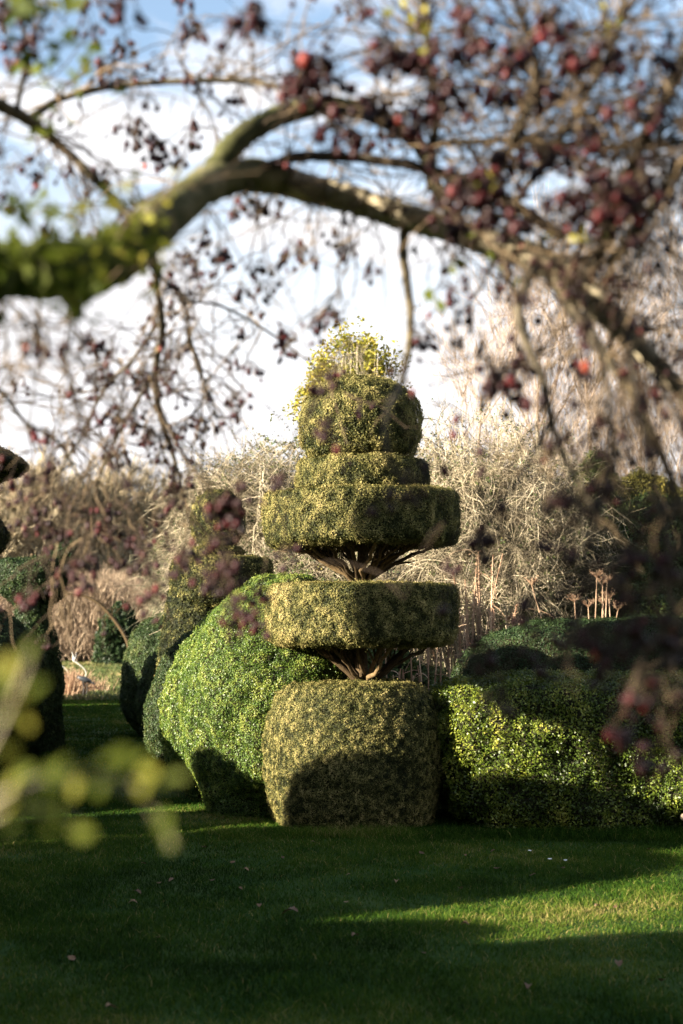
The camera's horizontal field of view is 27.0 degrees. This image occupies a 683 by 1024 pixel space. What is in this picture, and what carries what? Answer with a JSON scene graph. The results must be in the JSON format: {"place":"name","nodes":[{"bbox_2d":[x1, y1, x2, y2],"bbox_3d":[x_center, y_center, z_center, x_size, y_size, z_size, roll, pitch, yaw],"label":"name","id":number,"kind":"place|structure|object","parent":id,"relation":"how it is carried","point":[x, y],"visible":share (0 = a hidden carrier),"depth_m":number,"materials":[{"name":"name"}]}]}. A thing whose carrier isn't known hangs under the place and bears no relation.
{"place":"outdoors","nodes":[
{"label":"outdoors","id":0,"kind":"place"},
{"bbox_2d":[62,658,121,699],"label":"meadow grass","id":1,"kind":"structure","parent":0,"point":[111,672],"depth_m":41.27,"materials":[{"name":"green plant"}]},
{"bbox_2d":[59,586,127,647],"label":"leaning tree","id":2,"kind":"object","parent":1,"relation":"on","point":[109,614],"visible":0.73,"depth_m":49.83,"materials":[{"name":"brown plant"}]},
{"bbox_2d":[0,699,202,800],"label":"grass","id":3,"kind":"structure","parent":0,"point":[75,707],"depth_m":18.81,"materials":[{"name":"green plant"}]},
{"bbox_2d":[0,654,682,1023],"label":"lawn","id":4,"kind":"structure","parent":0,"point":[366,906],"depth_m":7.38,"materials":[{"name":"plant"}]},
{"bbox_2d":[0,445,28,770],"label":"tiered topiary","id":5,"kind":"object","parent":4,"relation":"on","point":[20,469],"visible":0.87,"depth_m":13.35,"materials":[{"name":"green plant"}]},
{"bbox_2d":[0,450,47,558],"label":"bare tree","id":6,"kind":"object","parent":4,"relation":"on","point":[14,544],"visible":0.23,"depth_m":65.68,"materials":[{"name":"brown plant"}]},
{"bbox_2d":[0,608,54,763],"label":"clipped bush","id":7,"kind":"object","parent":4,"relation":"on","point":[37,706],"visible":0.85,"depth_m":16.48,"materials":[{"name":"green plant"}]},
{"bbox_2d":[0,538,80,751],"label":"bird topiary","id":8,"kind":"object","parent":4,"relation":"on","point":[56,733],"visible":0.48,"depth_m":18.12,"materials":[{"name":"green plant"}]},
{"bbox_2d":[0,438,88,557],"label":"bare tree","id":9,"kind":"object","parent":4,"relation":"on","point":[35,550],"visible":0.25,"depth_m":66.15,"materials":[{"name":"brown plant"}]},
{"bbox_2d":[58,663,65,700],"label":"clipped bush","id":10,"kind":"object","parent":4,"relation":"on","point":[63,678],"visible":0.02,"depth_m":21.52,"materials":[{"name":"green plant"}]},
{"bbox_2d":[0,562,152,661],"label":"thicket","id":11,"kind":"object","parent":4,"relation":"on","point":[81,643],"visible":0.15,"depth_m":57.34,"materials":[{"name":"beige plant"}]},
{"bbox_2d":[64,666,99,696],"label":"dead grass tuft","id":12,"kind":"object","parent":4,"relation":"on","point":[74,685],"visible":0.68,"depth_m":30.57,"materials":[{"name":"beige plant"}]},
{"bbox_2d":[72,652,94,693],"bbox_3d":[-5.517,3.491,30.420,0.517,0.992,0.132,0,-4,0],"label":"heron sculpture","id":13,"kind":"object","parent":4,"relation":"on","point":[84,679],"visible":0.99,"depth_m":30.39,"materials":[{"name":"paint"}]},
{"bbox_2d":[65,676,116,691],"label":"dead grass tuft","id":14,"kind":"object","parent":4,"relation":"on","point":[98,686],"visible":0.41,"depth_m":32.29,"materials":[{"name":"beige plant"}]},
{"bbox_2d":[0,639,187,850],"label":"leafy shrub","id":15,"kind":"object","parent":4,"relation":"on","point":[124,756],"visible":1,"depth_m":1.05,"materials":[{"name":"green plant"}]},
{"bbox_2d":[34,457,154,581],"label":"bare tree","id":16,"kind":"object","parent":4,"relation":"on","point":[80,533],"visible":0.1,"depth_m":67.69,"materials":[{"name":"brown plant"}]},
{"bbox_2d":[90,600,139,664],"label":"evergreen bush","id":17,"kind":"object","parent":4,"relation":"on","point":[114,645],"visible":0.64,"depth_m":54.16,"materials":[{"name":"green plant"}]},
{"bbox_2d":[63,439,175,584],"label":"bare tree","id":18,"kind":"object","parent":4,"relation":"on","point":[121,497],"visible":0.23,"depth_m":68.39,"materials":[{"name":"brown plant"}]},
{"bbox_2d":[86,457,186,586],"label":"bare tree","id":19,"kind":"object","parent":4,"relation":"on","point":[146,480],"visible":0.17,"depth_m":68.96,"materials":[{"name":"brown plant"}]},
{"bbox_2d":[118,611,165,735],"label":"clipped bush","id":20,"kind":"object","parent":4,"relation":"on","point":[143,642],"visible":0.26,"depth_m":19.93,"materials":[{"name":"green plant"}]},
{"bbox_2d":[133,645,158,736],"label":"clipped bush","id":21,"kind":"object","parent":4,"relation":"on","point":[146,679],"visible":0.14,"depth_m":17.55,"materials":[{"name":"green plant"}]},
{"bbox_2d":[113,514,190,631],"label":"tangled shrub","id":22,"kind":"object","parent":4,"relation":"on","point":[155,609],"visible":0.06,"depth_m":22.32,"materials":[{"name":"brown plant"}]},
{"bbox_2d":[152,538,172,616],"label":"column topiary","id":23,"kind":"object","parent":4,"relation":"on","point":[161,542],"depth_m":26.34,"materials":[{"name":"green plant"}]},
{"bbox_2d":[130,481,207,549],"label":"bare tree","id":24,"kind":"object","parent":4,"relation":"on","point":[178,512],"depth_m":71.01,"materials":[{"name":"brown plant"}]},
{"bbox_2d":[141,626,197,776],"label":"clipped bush","id":25,"kind":"object","parent":4,"relation":"on","point":[152,747],"visible":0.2,"depth_m":14.91,"materials":[{"name":"green plant"}]},
{"bbox_2d":[157,612,209,796],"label":"clipped bush","id":26,"kind":"object","parent":4,"relation":"on","point":[170,735],"visible":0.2,"depth_m":13.33,"materials":[{"name":"green plant"}]},
{"bbox_2d":[149,487,274,764],"bbox_3d":[-1.495,1.303,16.450,1.451,3.195,1.297,0,-4,0],"label":"column topiary","id":27,"kind":"object","parent":4,"relation":"on","point":[188,606],"depth_m":16.10,"materials":[{"name":"green plant"}]},
{"bbox_2d":[123,407,339,633],"bbox_3d":[-1.036,0.857,20.541,3.647,4.704,3.570,-3,-5,32],"label":"tangled shrub","id":28,"kind":"object","parent":4,"relation":"on","point":[259,487],"visible":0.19,"depth_m":20.30,"materials":[{"name":"beige plant"}]},
{"bbox_2d":[229,409,306,545],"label":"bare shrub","id":29,"kind":"object","parent":4,"relation":"on","point":[297,447],"visible":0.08,"depth_m":21.62,"materials":[{"name":"beige plant"}]},
{"bbox_2d":[176,570,376,817],"bbox_3d":[-0.537,1.533,12.397,1.831,2.090,1.815,0,-4,0],"label":"clipped bush","id":30,"kind":"object","parent":4,"relation":"on","point":[227,687],"visible":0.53,"depth_m":11.73,"materials":[{"name":"green plant"}]},
{"bbox_2d":[281,906,297,913],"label":"fallen leaf","id":31,"kind":"object","parent":4,"relation":"on","point":[293,908],"visible":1,"depth_m":7.72,"materials":[{"name":"plant"}]},
{"bbox_2d":[0,0,682,784],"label":"crab apple tree","id":32,"kind":"object","parent":4,"relation":"on","point":[76,272],"visible":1,"depth_m":2.75,"materials":[{"name":"brown plant"}]},
{"bbox_2d":[245,512,441,662],"bbox_3d":[-0.125,1.324,19.448,3.599,3.616,2.895,1,-5,-18],"label":"tangled shrub","id":33,"kind":"object","parent":4,"relation":"on","point":[329,573],"visible":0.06,"depth_m":18.99,"materials":[{"name":"beige plant"}]},
{"bbox_2d":[282,316,412,458],"bbox_3d":[0.125,0.055,22.053,2.067,6.537,1.949,0,-4,0],"label":"golden shrub","id":34,"kind":"object","parent":4,"relation":"on","point":[367,344],"visible":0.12,"depth_m":22.06,"materials":[{"name":"yellow plant"}]},
{"bbox_2d":[258,372,463,829],"bbox_3d":[0.168,0.676,11.730,1.708,3.694,1.686,0,-4,0],"label":"tiered topiary","id":35,"kind":"object","parent":4,"relation":"on","point":[323,763],"visible":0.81,"depth_m":11.14,"materials":[{"name":"green plant"}]},
{"bbox_2d":[324,337,419,451],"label":"whippy shrub","id":36,"kind":"object","parent":4,"relation":"on","point":[355,368],"visible":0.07,"depth_m":21.23,"materials":[{"name":"plant"}]},
{"bbox_2d":[371,648,448,694],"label":"evergreen bush","id":37,"kind":"object","parent":4,"relation":"on","point":[415,664],"visible":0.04,"depth_m":15.39,"materials":[{"name":"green plant"}]},
{"bbox_2d":[376,557,459,673],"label":"dried stalks","id":38,"kind":"object","parent":4,"relation":"on","point":[448,654],"visible":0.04,"depth_m":17.31,"materials":[{"name":"brown plant"}]},
{"bbox_2d":[319,427,528,672],"bbox_3d":[1.268,0.976,18.965,3.297,4.220,3.182,0,-4,0],"label":"tangled shrub","id":39,"kind":"object","parent":4,"relation":"on","point":[393,575],"visible":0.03,"depth_m":18.57,"materials":[{"name":"beige plant"}]},
{"bbox_2d":[385,624,465,688],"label":"dried stalks","id":40,"kind":"object","parent":4,"relation":"on","point":[420,673],"visible":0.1,"depth_m":13.38,"materials":[{"name":"brown plant"}]},
{"bbox_2d":[216,821,682,841],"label":"grass","id":41,"kind":"structure","parent":4,"relation":"on","point":[604,833],"depth_m":10.72,"materials":[{"name":"green plant"}]},
{"bbox_2d":[444,549,550,659],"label":"dried stalks","id":42,"kind":"object","parent":4,"relation":"on","point":[473,603],"visible":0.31,"depth_m":15.62,"materials":[{"name":"brown plant"}]},
{"bbox_2d":[369,369,646,671],"bbox_3d":[1.882,0.581,17.257,3.594,4.744,3.263,0,-4,0],"label":"tangled shrub","id":43,"kind":"object","parent":4,"relation":"on","point":[462,474],"visible":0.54,"depth_m":16.79,"materials":[{"name":"beige plant"}]},
{"bbox_2d":[399,258,641,502],"bbox_3d":[3.202,-0.765,29.941,4.667,9.429,5.883,3,-5,-31],"label":"bare tree","id":44,"kind":"object","parent":4,"relation":"on","point":[468,378],"visible":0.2,"depth_m":30.31,"materials":[{"name":"beige plant"}]},
{"bbox_2d":[415,176,682,501],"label":"bare tree","id":45,"kind":"object","parent":4,"relation":"on","point":[567,395],"visible":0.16,"depth_m":32.97,"materials":[{"name":"beige plant"}]},
{"bbox_2d":[427,666,682,830],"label":"box hedge","id":46,"kind":"object","parent":4,"relation":"on","point":[575,768],"visible":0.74,"depth_m":11.07,"materials":[{"name":"green plant"}]},
{"bbox_2d":[450,612,682,677],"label":"clipped hedge","id":47,"kind":"object","parent":4,"relation":"on","point":[508,643],"visible":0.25,"depth_m":13.49,"materials":[{"name":"green plant"}]},
{"bbox_2d":[458,123,682,494],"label":"bare tree","id":48,"kind":"object","parent":4,"relation":"on","point":[589,420],"visible":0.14,"depth_m":30.90,"materials":[{"name":"beige plant"}]},
{"bbox_2d":[461,532,682,651],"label":"evergreen bush","id":49,"kind":"object","parent":4,"relation":"on","point":[642,577],"visible":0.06,"depth_m":17.11,"materials":[{"name":"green plant"}]},
{"bbox_2d":[525,570,618,618],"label":"dried umbels","id":50,"kind":"object","parent":4,"relation":"on","point":[593,601],"visible":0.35,"depth_m":15.85,"materials":[{"name":"brown plant"}]},
{"bbox_2d":[511,195,682,478],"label":"bare tree","id":51,"kind":"object","parent":4,"relation":"on","point":[645,373],"visible":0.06,"depth_m":34.61,"materials":[{"name":"beige plant"}]},
{"bbox_2d":[614,959,622,965],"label":"fallen leaf","id":52,"kind":"object","parent":4,"relation":"on","point":[618,963],"visible":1,"depth_m":6.54,"materials":[{"name":"brown plant"}]},
{"bbox_2d":[598,168,682,484],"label":"bare tree","id":53,"kind":"object","parent":4,"relation":"on","point":[677,463],"visible":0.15,"depth_m":31.49,"materials":[{"name":"beige plant"}]},
{"bbox_2d":[599,487,682,594],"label":"evergreen bush","id":54,"kind":"object","parent":4,"relation":"on","point":[649,532],"visible":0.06,"depth_m":18.39,"materials":[{"name":"green plant"}]},
{"bbox_2d":[620,467,682,502],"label":"golden bush","id":55,"kind":"object","parent":4,"relation":"on","point":[644,478],"visible":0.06,"depth_m":22.88,"materials":[{"name":"green plant"}]},
{"bbox_2d":[0,0,682,499],"label":"sky","id":56,"kind":"structure","parent":0,"point":[274,391],"materials":[{"name":"white"}]},
{"bbox_2d":[573,451,623,535],"bbox_3d":[3.538,1.126,19.479,1.216,4.027,1.238,0,-4,0],"label":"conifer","id":57,"kind":"object","parent":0,"point":[617,495],"visible":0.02,"depth_m":19.38,"materials":[{"name":"green plant"}]}
]}

